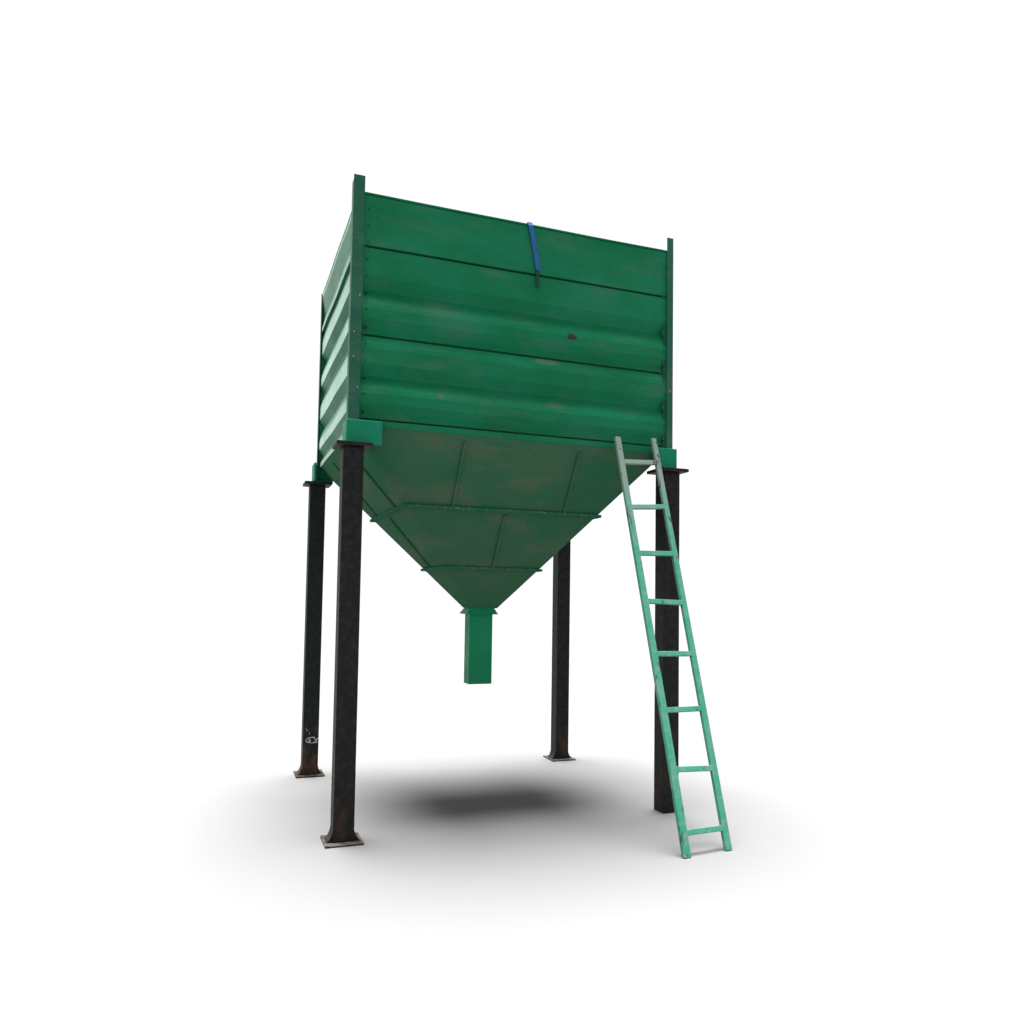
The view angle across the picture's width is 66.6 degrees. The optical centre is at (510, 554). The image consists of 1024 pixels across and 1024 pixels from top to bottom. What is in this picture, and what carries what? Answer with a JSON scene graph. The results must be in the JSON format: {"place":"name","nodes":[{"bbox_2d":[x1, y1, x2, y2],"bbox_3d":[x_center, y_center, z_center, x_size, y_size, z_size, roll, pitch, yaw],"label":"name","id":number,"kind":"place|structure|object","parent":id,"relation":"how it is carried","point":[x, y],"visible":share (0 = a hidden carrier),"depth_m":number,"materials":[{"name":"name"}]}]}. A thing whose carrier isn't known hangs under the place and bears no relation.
{"place":"outdoors","nodes":[
{"label":"outdoors","id":0,"kind":"place"},
{"bbox_2d":[0,590,1023,1023],"bbox_3d":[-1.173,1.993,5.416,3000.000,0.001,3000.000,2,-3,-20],"label":"ground","id":1,"kind":"structure","parent":0,"point":[166,856],"depth_m":5.97,"materials":[{"name":"white"}]},
{"bbox_2d":[293,174,688,848],"bbox_3d":[-0.289,-0.293,6.989,2.864,4.762,2.384,2,-3,-20],"label":"storage bin","id":2,"kind":"object","parent":1,"relation":"on","point":[483,400],"visible":0.99,"depth_m":6.18,"materials":[{"name":"green metal"}]},
{"bbox_2d":[527,222,540,286],"bbox_3d":[0.176,-2.359,6.150,0.117,0.511,0.068,2,-3,-20],"label":"hanging strap","id":3,"kind":"object","parent":2,"relation":"hanging from","point":[534,246],"visible":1,"depth_m":6.12,"materials":[{"name":"blue fabric"}]},
{"bbox_2d":[614,436,731,858],"bbox_3d":[1.184,0.536,5.776,0.432,3.026,1.011,2,-3,-20],"label":"ladder","id":4,"kind":"object","parent":1,"relation":"on","point":[684,833],"visible":1,"depth_m":5.69,"materials":[{"name":"green metal"}]},
{"bbox_2d":[0,0,1023,604],"label":"sky","id":5,"kind":"structure","parent":0,"point":[837,186],"materials":[{"name":"white"}]}
]}

